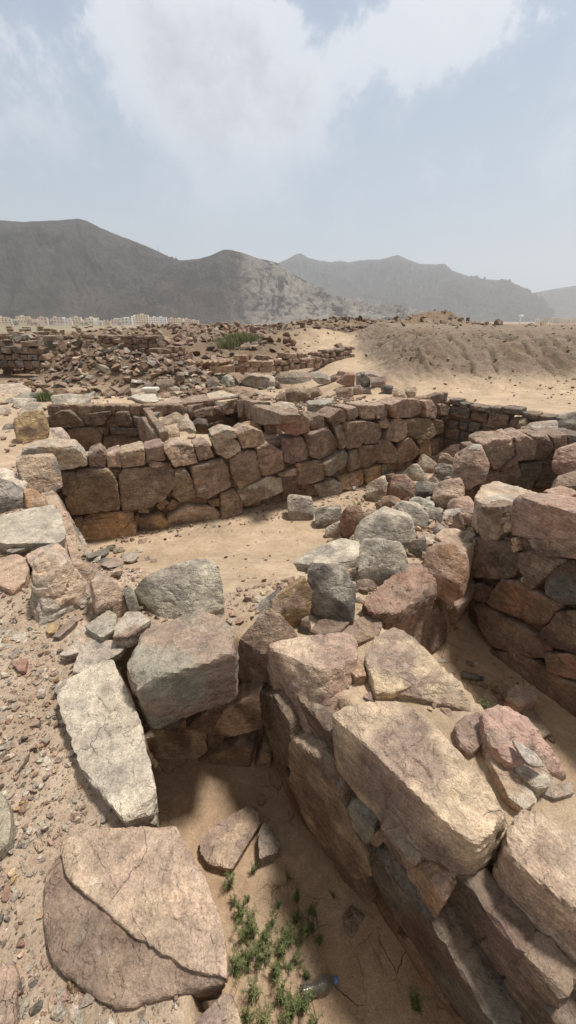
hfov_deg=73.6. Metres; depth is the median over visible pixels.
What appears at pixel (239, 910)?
weed plant
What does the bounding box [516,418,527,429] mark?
stone
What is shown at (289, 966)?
weed plant
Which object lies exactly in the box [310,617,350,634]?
stone
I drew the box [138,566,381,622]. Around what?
stone chips
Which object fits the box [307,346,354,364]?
stone wall
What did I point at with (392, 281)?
hill
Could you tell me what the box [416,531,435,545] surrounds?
stone
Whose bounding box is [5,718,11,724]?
pebble
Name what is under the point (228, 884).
weed plant
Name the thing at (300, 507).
stone
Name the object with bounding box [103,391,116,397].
stone
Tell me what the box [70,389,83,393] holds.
stone
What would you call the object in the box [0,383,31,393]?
stone
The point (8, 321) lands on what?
house
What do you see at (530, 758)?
stone
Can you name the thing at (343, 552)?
stone
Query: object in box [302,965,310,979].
weed plant
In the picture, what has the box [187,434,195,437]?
stone
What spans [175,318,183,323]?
house
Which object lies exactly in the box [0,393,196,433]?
rubble
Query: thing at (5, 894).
pebble
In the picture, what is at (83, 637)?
stone
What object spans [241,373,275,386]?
stone
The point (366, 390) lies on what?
stone
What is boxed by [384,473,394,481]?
stone
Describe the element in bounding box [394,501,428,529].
stone
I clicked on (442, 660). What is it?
stone chips
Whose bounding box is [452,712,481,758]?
stone
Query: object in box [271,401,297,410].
stone
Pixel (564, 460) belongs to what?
stone
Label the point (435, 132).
sky
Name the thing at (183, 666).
stone
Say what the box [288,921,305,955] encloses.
weed plant
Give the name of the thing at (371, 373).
stone
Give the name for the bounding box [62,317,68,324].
house
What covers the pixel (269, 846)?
stone
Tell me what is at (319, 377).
stone
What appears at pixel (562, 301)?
hill
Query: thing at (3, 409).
stone
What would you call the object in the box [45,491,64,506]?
stone
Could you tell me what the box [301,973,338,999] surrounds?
plastic bottle
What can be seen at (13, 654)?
stone
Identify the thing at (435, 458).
stone
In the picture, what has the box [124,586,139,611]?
stone
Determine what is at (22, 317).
house
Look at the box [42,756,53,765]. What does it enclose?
pebble
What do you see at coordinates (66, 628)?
stone
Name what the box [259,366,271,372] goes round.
stone block
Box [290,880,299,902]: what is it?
weed plant
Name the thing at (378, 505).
stone
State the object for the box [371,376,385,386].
stone
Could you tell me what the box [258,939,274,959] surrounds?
weed plant
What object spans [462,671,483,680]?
plastic bottle
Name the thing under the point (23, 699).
pebble
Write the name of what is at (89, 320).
house
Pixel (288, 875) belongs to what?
weed plant
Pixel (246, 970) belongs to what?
weed plant
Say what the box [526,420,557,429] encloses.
stone
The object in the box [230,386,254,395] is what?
stone
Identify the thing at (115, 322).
house
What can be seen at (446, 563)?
stone
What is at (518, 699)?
stone
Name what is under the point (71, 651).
stone
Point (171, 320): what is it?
house
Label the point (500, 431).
stone
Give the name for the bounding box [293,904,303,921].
weed plant
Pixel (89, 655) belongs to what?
stone
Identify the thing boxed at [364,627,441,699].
stone
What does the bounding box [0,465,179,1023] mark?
gravel
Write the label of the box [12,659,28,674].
stone
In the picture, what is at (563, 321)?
house
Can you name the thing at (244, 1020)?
weed plant
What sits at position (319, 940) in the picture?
weed plant
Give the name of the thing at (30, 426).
stone
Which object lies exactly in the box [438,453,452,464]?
stone
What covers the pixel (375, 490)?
stone
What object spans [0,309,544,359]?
rubble
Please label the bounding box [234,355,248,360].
stone block
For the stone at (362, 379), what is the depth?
9.74 m
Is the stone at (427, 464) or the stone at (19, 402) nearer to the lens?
the stone at (427, 464)
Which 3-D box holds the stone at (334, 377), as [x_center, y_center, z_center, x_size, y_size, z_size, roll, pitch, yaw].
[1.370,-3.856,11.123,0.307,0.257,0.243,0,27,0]
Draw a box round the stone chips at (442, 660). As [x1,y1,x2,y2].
[2,409,534,706]
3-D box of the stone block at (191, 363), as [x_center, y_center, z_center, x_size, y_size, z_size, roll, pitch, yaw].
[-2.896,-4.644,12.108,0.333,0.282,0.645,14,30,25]
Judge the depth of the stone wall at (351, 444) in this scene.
5.78 m
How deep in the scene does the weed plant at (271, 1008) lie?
1.40 m
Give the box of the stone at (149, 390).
[140,387,159,395]
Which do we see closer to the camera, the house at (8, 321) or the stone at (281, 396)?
the stone at (281, 396)
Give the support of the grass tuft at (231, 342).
on the ground
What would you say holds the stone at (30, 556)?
on the ground
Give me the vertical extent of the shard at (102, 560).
0.025 m
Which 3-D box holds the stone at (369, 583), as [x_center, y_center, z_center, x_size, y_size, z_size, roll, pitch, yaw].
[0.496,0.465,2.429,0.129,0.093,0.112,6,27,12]
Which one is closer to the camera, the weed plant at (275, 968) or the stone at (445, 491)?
the weed plant at (275, 968)
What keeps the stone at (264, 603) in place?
on the ground
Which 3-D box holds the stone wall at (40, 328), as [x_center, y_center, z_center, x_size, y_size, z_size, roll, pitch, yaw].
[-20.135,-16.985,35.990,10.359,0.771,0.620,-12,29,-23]
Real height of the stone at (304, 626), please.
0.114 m
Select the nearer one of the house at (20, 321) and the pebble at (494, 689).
the pebble at (494, 689)
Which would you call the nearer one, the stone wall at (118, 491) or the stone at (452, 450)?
the stone wall at (118, 491)
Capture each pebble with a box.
[0,744,7,749]
[1,883,9,900]
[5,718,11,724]
[15,752,29,773]
[17,799,27,815]
[19,697,26,702]
[21,861,26,874]
[27,826,36,835]
[30,718,38,725]
[31,1000,42,1015]
[32,678,42,684]
[34,836,44,852]
[35,659,43,665]
[37,689,44,697]
[39,737,50,747]
[39,825,48,830]
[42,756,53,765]
[48,989,56,1012]
[50,750,57,756]
[51,999,65,1020]
[52,787,61,797]
[54,987,70,1003]
[68,981,74,993]
[69,1003,80,1023]
[70,813,81,822]
[78,993,94,1008]
[364,690,374,701]
[431,701,437,707]
[440,707,451,715]
[491,685,497,692]
[498,691,503,700]
[549,735,555,742]
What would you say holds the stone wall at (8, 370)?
on the ground
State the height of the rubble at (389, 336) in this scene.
2.499 m
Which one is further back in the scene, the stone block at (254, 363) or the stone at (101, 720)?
the stone block at (254, 363)
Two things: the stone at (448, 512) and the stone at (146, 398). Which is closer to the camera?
the stone at (448, 512)
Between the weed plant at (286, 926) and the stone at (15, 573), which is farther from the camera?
the stone at (15, 573)
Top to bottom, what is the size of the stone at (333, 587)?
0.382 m
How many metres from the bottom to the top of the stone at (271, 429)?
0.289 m
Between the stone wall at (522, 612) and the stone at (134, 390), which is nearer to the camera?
the stone wall at (522, 612)
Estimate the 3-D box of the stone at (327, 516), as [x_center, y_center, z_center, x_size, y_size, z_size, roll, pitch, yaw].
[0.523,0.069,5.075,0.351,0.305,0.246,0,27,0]
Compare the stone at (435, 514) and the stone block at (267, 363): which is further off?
the stone block at (267, 363)
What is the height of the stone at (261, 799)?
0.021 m
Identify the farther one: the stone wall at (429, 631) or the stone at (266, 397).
the stone at (266, 397)
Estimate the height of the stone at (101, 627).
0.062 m
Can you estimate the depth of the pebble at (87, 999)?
0.94 m
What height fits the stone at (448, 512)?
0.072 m
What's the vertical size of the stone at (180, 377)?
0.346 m
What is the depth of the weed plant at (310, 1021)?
1.37 m
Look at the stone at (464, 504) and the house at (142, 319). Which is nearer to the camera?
the stone at (464, 504)
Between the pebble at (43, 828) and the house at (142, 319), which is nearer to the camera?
the pebble at (43, 828)
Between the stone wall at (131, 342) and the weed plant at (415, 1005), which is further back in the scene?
the stone wall at (131, 342)
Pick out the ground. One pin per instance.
(378, 979)
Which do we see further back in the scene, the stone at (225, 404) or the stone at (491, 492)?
the stone at (225, 404)
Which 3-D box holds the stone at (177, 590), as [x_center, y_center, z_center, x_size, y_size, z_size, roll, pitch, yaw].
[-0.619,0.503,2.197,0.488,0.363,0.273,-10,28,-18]
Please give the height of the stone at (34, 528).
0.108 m
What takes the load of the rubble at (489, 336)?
on the ground
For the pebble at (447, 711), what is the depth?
1.65 m
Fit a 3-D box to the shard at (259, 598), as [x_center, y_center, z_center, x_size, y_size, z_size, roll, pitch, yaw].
[-0.166,0.520,2.304,0.060,0.020,0.072,-14,30,-25]
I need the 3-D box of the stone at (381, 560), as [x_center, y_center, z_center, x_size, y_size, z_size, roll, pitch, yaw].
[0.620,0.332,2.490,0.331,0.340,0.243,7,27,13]
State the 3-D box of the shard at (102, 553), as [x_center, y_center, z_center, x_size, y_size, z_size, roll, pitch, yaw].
[-1.336,0.303,2.725,0.083,0.050,0.172,16,31,29]
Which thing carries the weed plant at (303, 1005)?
on the ground
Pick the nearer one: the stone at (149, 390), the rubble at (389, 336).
the stone at (149, 390)
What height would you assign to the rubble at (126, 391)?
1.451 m
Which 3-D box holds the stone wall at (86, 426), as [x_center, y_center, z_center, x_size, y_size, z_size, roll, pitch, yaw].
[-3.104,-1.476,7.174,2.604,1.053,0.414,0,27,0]
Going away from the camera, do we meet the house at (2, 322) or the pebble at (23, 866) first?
the pebble at (23, 866)
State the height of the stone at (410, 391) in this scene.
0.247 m
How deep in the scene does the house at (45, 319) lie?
724.61 m
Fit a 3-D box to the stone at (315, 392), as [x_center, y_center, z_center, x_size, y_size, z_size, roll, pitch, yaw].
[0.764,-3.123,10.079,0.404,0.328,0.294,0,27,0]
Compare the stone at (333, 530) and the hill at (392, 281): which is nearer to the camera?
the stone at (333, 530)
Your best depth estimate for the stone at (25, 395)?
8.33 m
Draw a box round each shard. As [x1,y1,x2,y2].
[86,548,109,561]
[86,556,100,562]
[97,558,110,566]
[101,558,123,567]
[106,545,115,550]
[111,571,121,578]
[113,547,124,552]
[121,552,138,562]
[138,539,146,543]
[235,618,244,623]
[244,595,251,601]
[255,595,263,602]
[288,576,294,583]
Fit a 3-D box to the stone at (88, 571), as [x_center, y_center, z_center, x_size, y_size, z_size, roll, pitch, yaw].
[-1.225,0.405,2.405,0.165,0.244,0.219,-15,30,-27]
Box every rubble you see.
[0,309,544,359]
[0,339,281,398]
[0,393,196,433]
[252,395,367,412]
[254,311,571,357]
[305,476,479,583]
[397,329,575,389]
[409,330,573,403]
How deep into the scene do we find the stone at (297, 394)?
8.11 m
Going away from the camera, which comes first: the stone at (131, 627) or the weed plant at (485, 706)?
the stone at (131, 627)
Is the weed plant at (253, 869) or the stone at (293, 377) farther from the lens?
the stone at (293, 377)
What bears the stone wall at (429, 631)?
on the ground
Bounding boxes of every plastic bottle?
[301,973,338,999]
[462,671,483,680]
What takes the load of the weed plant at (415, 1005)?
on the ground
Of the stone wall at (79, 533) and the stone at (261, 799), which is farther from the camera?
the stone wall at (79, 533)
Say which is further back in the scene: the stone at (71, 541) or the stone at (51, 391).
the stone at (51, 391)
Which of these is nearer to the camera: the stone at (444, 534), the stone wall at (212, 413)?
the stone at (444, 534)
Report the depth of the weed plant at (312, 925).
1.61 m
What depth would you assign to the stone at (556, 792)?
1.34 m
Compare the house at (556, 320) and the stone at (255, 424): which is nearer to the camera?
the stone at (255, 424)
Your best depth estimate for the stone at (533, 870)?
1.08 m
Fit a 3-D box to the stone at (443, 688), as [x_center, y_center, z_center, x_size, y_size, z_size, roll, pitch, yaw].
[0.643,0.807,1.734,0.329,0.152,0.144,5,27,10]
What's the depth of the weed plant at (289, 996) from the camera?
1.44 m
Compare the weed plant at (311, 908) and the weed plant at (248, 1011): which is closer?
the weed plant at (248, 1011)
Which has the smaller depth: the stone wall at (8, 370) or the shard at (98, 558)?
the shard at (98, 558)
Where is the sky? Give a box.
[0,0,575,292]
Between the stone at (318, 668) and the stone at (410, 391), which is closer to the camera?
the stone at (318, 668)
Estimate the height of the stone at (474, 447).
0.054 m
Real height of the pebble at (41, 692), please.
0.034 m
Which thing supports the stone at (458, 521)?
on the ground
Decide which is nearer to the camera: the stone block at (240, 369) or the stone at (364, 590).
the stone at (364, 590)
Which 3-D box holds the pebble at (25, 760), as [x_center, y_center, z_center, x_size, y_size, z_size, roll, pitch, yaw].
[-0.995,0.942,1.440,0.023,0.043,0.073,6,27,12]
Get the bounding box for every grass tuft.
[30,390,57,401]
[209,331,274,344]
[214,335,242,349]
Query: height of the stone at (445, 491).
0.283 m
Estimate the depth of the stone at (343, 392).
8.87 m
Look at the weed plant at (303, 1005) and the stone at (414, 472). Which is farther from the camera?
the stone at (414, 472)
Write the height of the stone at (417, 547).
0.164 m
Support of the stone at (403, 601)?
on the stone wall at (429, 631)
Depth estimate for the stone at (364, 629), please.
2.06 m
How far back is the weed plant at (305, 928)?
1.59 m
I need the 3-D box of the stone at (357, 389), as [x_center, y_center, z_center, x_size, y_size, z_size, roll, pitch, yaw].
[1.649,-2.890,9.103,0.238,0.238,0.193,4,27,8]
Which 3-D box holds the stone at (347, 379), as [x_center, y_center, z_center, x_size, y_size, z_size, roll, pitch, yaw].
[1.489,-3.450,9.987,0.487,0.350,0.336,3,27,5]
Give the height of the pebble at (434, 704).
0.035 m
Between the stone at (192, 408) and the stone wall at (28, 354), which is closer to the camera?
the stone at (192, 408)
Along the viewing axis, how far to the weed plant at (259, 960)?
1.51 m
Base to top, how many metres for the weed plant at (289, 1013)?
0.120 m
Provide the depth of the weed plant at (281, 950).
1.54 m
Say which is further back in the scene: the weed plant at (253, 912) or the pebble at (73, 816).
the weed plant at (253, 912)
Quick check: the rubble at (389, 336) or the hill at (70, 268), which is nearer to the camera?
the rubble at (389, 336)
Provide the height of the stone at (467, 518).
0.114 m
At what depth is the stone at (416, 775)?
1.28 m
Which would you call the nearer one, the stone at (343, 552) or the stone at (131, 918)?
the stone at (131, 918)
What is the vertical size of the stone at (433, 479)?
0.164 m
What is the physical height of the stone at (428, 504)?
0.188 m
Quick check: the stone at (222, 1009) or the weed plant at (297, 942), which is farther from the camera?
the weed plant at (297, 942)
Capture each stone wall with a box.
[0,333,63,368]
[2,367,35,374]
[6,326,130,334]
[21,423,317,540]
[47,403,185,451]
[55,492,87,546]
[64,340,99,346]
[81,334,164,354]
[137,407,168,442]
[139,677,271,766]
[149,346,187,361]
[149,395,239,433]
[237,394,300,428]
[256,352,320,371]
[260,675,575,1023]
[275,402,419,496]
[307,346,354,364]
[376,391,449,471]
[406,579,475,651]
[444,397,564,447]
[458,427,575,501]
[469,493,575,717]
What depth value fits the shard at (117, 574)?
2.46 m
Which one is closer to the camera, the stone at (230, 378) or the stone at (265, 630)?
the stone at (265, 630)
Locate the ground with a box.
[0,311,575,1023]
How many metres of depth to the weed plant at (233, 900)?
1.68 m
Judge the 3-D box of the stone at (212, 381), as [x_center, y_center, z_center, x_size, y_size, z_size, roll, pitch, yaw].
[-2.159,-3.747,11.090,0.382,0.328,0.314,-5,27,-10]
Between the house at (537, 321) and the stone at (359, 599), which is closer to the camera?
the stone at (359, 599)
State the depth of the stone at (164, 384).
10.77 m
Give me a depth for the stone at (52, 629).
2.04 m
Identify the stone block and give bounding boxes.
[188,359,204,365]
[194,359,209,365]
[197,359,214,366]
[202,359,219,368]
[207,359,224,368]
[209,365,233,372]
[213,359,231,365]
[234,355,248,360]
[235,366,246,372]
[238,360,250,366]
[246,366,259,372]
[250,360,261,366]
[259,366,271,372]
[262,361,272,366]
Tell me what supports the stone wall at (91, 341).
on the ground
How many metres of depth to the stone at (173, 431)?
5.74 m
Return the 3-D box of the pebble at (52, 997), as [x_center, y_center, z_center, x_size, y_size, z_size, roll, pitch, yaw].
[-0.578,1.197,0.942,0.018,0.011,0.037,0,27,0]
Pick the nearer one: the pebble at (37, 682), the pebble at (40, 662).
the pebble at (37, 682)
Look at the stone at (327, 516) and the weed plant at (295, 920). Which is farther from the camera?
the stone at (327, 516)
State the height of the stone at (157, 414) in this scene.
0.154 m
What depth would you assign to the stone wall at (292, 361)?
13.12 m
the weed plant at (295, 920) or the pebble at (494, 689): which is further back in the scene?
the pebble at (494, 689)
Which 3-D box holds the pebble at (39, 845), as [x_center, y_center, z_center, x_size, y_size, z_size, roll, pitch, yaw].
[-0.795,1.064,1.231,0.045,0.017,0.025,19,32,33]
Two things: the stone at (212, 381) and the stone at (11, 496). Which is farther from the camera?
the stone at (212, 381)
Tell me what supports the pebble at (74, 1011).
on the ground
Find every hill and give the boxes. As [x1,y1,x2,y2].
[0,219,178,320]
[99,250,429,324]
[280,253,554,321]
[404,280,546,321]
[532,286,575,318]
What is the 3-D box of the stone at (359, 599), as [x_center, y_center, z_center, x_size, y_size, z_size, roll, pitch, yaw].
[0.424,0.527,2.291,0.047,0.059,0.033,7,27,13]
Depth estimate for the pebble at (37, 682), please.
1.77 m
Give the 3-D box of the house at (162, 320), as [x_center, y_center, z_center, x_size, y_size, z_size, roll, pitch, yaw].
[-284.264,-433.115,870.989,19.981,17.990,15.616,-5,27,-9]
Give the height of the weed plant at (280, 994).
0.109 m
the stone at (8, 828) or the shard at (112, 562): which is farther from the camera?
the shard at (112, 562)
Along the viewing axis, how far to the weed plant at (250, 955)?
1.51 m
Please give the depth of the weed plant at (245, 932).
1.58 m
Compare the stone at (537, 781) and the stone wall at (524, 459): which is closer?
the stone at (537, 781)
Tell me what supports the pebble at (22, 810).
on the ground
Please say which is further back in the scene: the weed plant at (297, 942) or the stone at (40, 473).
the stone at (40, 473)
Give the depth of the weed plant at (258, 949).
1.55 m
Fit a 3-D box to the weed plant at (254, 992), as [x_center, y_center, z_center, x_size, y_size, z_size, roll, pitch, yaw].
[-0.133,1.772,1.429,0.093,0.136,0.075,0,27,0]
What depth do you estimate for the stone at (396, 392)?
8.58 m
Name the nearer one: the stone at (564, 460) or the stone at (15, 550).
the stone at (15, 550)
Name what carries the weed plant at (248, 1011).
on the ground
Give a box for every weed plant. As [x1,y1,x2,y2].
[223,869,235,890]
[227,949,241,983]
[229,894,236,905]
[232,944,257,968]
[233,909,250,943]
[234,895,249,927]
[238,1005,251,1023]
[240,920,255,965]
[240,947,247,963]
[240,975,262,1003]
[240,1004,257,1022]
[241,961,252,973]
[244,902,257,920]
[247,912,260,935]
[249,935,261,956]
[251,859,258,873]
[252,1000,271,1023]
[254,928,273,945]
[254,938,263,972]
[256,992,275,1023]
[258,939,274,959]
[261,942,273,964]
[266,909,278,931]
[267,956,281,986]
[272,925,291,960]
[273,895,281,907]
[274,961,289,1008]
[274,1012,287,1023]
[279,953,295,971]
[282,915,295,938]
[282,996,304,1023]
[283,926,294,944]
[284,980,292,1006]
[285,867,293,882]
[287,911,299,924]
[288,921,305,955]
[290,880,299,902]
[292,948,305,969]
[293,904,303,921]
[293,984,313,1016]
[299,910,309,938]
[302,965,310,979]
[306,899,318,915]
[307,1009,325,1023]
[308,918,315,934]
[314,930,324,946]
[409,984,424,1015]
[475,694,490,709]
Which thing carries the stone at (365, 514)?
on the ground
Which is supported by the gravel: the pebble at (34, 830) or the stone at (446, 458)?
the pebble at (34, 830)
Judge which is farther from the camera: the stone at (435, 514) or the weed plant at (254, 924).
the stone at (435, 514)
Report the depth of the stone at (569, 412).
6.29 m
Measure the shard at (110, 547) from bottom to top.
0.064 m
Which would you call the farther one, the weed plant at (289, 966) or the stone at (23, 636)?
the stone at (23, 636)
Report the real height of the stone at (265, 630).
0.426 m
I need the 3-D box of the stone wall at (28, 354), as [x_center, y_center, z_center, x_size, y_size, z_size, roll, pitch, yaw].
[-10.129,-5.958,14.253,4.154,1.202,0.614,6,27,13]
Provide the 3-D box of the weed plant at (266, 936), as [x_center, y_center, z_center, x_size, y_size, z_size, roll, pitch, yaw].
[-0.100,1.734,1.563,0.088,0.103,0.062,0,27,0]
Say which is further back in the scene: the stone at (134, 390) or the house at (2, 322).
the house at (2, 322)
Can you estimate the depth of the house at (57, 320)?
723.44 m
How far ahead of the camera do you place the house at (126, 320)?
833.13 m
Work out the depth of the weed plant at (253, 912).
1.63 m
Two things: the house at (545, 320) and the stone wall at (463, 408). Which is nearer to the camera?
the stone wall at (463, 408)
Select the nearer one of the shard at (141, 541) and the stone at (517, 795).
the stone at (517, 795)
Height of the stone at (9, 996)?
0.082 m
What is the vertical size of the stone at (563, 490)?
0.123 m
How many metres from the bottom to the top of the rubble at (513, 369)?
1.250 m
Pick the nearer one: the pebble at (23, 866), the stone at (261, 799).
the pebble at (23, 866)
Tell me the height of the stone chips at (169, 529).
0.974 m
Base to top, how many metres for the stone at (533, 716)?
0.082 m
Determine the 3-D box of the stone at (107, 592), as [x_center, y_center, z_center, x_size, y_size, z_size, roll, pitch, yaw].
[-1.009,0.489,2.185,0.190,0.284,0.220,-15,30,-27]
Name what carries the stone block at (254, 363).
on the stone block at (250, 369)
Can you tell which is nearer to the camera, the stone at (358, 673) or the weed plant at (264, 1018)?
the weed plant at (264, 1018)
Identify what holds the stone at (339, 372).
on the ground
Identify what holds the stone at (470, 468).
on the ground
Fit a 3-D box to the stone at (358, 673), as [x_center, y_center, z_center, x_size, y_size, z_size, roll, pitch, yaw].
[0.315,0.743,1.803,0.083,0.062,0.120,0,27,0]
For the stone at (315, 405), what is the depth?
6.11 m
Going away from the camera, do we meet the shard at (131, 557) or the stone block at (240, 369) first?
the shard at (131, 557)
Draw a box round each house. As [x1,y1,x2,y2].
[0,316,7,324]
[4,317,12,325]
[15,315,29,319]
[17,318,26,324]
[25,318,35,324]
[31,319,44,324]
[37,316,48,324]
[52,316,63,324]
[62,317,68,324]
[71,316,81,324]
[86,317,98,324]
[93,319,102,324]
[111,320,119,324]
[113,317,133,324]
[135,314,148,324]
[149,316,158,324]
[158,316,167,324]
[168,317,175,323]
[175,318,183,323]
[184,318,190,324]
[535,319,541,323]
[542,317,548,323]
[553,317,560,323]
[558,318,567,323]
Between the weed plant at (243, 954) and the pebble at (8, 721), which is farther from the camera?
the pebble at (8, 721)
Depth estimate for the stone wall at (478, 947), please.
1.26 m
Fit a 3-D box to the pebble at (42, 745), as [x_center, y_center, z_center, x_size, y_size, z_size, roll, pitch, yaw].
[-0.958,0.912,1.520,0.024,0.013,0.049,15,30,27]
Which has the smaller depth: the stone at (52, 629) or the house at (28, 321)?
the stone at (52, 629)
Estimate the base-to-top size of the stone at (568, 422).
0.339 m
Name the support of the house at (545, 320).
on the ground
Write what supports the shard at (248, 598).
on the ground
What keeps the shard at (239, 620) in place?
on the ground
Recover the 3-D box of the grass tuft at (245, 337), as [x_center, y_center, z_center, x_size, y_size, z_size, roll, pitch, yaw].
[-2.227,-8.818,19.822,5.486,0.968,2.747,0,27,0]
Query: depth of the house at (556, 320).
1135.36 m
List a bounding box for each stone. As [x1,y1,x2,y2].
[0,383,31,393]
[0,406,11,415]
[0,467,27,490]
[0,478,24,513]
[0,505,65,552]
[0,554,30,594]
[0,630,27,648]
[0,792,16,859]
[0,961,19,1023]
[2,424,13,429]
[5,392,34,402]
[6,547,31,554]
[8,648,20,659]
[12,398,36,407]
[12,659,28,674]
[13,409,49,442]
[16,453,62,492]
[17,401,43,416]
[23,488,46,508]
[26,543,71,568]
[30,550,90,625]
[43,826,227,1010]
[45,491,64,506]
[46,622,59,636]
[49,388,68,393]
[50,393,90,403]
[50,427,70,438]
[53,617,77,639]
[54,677,68,694]
[56,505,79,560]
[57,660,157,827]
[60,642,84,660]
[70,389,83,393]
[71,627,98,646]
[72,558,99,586]
[73,640,126,674]
[86,610,116,641]
[90,571,128,617]
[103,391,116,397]
[113,611,150,647]
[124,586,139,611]
[127,609,238,728]
[131,388,140,392]
[131,394,158,403]
[134,559,224,618]
[140,387,159,395]
[148,813,158,827]
[154,412,159,417]
[156,378,173,391]
[156,398,182,416]
[161,412,184,424]
[164,425,179,437]
[171,386,179,390]
[175,372,184,383]
[177,418,195,433]
[181,394,208,416]
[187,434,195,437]
[192,418,207,427]
[195,993,241,1023]
[199,807,259,871]
[206,376,219,387]
[207,390,236,410]
[219,374,234,386]
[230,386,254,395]
[238,608,297,686]
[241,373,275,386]
[243,421,261,430]
[255,588,280,614]
[256,794,265,805]
[258,394,273,400]
[258,822,279,864]
[264,425,282,434]
[267,632,357,732]
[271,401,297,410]
[272,371,311,384]
[272,576,311,626]
[276,392,286,401]
[285,387,309,402]
[287,494,314,519]
[293,538,359,572]
[298,616,310,634]
[307,398,332,411]
[307,562,355,623]
[310,386,322,397]
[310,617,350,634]
[311,372,330,383]
[315,505,341,528]
[325,520,341,537]
[330,374,339,382]
[332,701,507,874]
[335,387,352,397]
[336,370,344,375]
[336,372,354,386]
[340,505,363,538]
[341,615,381,646]
[342,905,364,937]
[351,658,365,683]
[353,385,362,394]
[354,506,415,549]
[355,371,369,386]
[356,577,376,591]
[356,597,362,603]
[358,538,408,585]
[359,587,368,593]
[362,387,370,393]
[362,562,436,631]
[363,509,376,517]
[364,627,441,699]
[365,370,378,376]
[365,475,386,501]
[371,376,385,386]
[376,500,381,509]
[381,384,393,393]
[381,495,400,507]
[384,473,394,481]
[386,474,415,499]
[392,388,406,397]
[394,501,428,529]
[396,669,470,711]
[402,463,428,480]
[403,386,416,396]
[407,536,426,558]
[409,497,434,514]
[414,454,436,472]
[414,481,435,497]
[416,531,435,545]
[422,539,469,602]
[429,476,438,482]
[429,508,442,523]
[430,453,438,462]
[432,477,464,507]
[434,463,452,480]
[435,528,461,542]
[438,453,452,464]
[439,443,459,457]
[442,508,460,519]
[447,496,473,512]
[452,444,489,488]
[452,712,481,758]
[453,512,465,530]
[460,512,471,523]
[469,444,480,450]
[471,481,535,532]
[478,705,565,780]
[484,753,536,813]
[490,809,575,990]
[493,429,505,434]
[504,684,537,712]
[512,740,544,767]
[514,764,552,796]
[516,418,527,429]
[520,707,549,738]
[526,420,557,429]
[540,782,573,800]
[543,485,575,497]
[551,470,575,490]
[552,442,575,474]
[557,410,575,415]
[557,413,575,430]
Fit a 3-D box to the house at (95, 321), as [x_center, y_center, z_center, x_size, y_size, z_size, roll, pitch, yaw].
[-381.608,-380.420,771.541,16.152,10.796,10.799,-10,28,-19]
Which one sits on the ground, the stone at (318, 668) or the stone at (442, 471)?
the stone at (442, 471)
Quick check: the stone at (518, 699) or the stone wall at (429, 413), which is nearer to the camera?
the stone at (518, 699)
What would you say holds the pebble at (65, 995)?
on the ground
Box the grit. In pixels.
[193,646,565,1019]
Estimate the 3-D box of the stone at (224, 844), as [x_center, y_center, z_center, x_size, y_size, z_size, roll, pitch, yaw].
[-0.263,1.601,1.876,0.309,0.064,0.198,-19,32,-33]
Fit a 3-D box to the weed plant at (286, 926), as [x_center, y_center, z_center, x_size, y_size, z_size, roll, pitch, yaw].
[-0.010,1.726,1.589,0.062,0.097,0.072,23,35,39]
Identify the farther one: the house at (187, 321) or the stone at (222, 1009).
the house at (187, 321)
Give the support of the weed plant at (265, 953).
on the ground
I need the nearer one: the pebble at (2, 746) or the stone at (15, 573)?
the pebble at (2, 746)
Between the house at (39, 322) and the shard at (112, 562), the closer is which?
the shard at (112, 562)
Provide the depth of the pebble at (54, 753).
1.48 m
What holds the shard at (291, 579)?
on the ground
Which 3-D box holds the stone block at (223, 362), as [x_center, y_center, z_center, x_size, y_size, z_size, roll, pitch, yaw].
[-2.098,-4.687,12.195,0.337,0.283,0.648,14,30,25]
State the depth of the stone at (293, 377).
12.88 m
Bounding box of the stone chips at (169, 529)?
[88,484,365,550]
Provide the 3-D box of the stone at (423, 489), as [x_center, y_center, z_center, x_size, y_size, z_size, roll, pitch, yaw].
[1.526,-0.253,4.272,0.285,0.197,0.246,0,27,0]
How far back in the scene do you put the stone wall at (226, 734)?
2.15 m
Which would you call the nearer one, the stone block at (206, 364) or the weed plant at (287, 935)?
the weed plant at (287, 935)
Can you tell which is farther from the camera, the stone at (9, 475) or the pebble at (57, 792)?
the stone at (9, 475)
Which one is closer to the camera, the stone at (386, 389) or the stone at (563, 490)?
the stone at (563, 490)
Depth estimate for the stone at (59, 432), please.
6.62 m
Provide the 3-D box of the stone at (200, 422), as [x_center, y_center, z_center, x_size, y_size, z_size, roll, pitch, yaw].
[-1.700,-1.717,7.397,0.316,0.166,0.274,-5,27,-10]
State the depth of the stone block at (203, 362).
11.87 m
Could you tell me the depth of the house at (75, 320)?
753.35 m
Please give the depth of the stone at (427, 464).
6.81 m
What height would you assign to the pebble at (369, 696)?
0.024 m
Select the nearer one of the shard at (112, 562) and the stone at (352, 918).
the stone at (352, 918)
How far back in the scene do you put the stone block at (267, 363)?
11.94 m
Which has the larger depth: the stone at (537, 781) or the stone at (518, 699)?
the stone at (518, 699)
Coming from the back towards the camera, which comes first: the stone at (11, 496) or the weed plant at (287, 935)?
the stone at (11, 496)
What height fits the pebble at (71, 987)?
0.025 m
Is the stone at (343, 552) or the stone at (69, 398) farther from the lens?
the stone at (69, 398)
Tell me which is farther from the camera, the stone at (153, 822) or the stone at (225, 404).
the stone at (225, 404)
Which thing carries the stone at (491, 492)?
on the stone wall at (522, 612)
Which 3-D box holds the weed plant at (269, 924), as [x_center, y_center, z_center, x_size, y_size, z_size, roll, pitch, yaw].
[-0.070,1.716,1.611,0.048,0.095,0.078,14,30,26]
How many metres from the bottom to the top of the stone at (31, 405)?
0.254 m

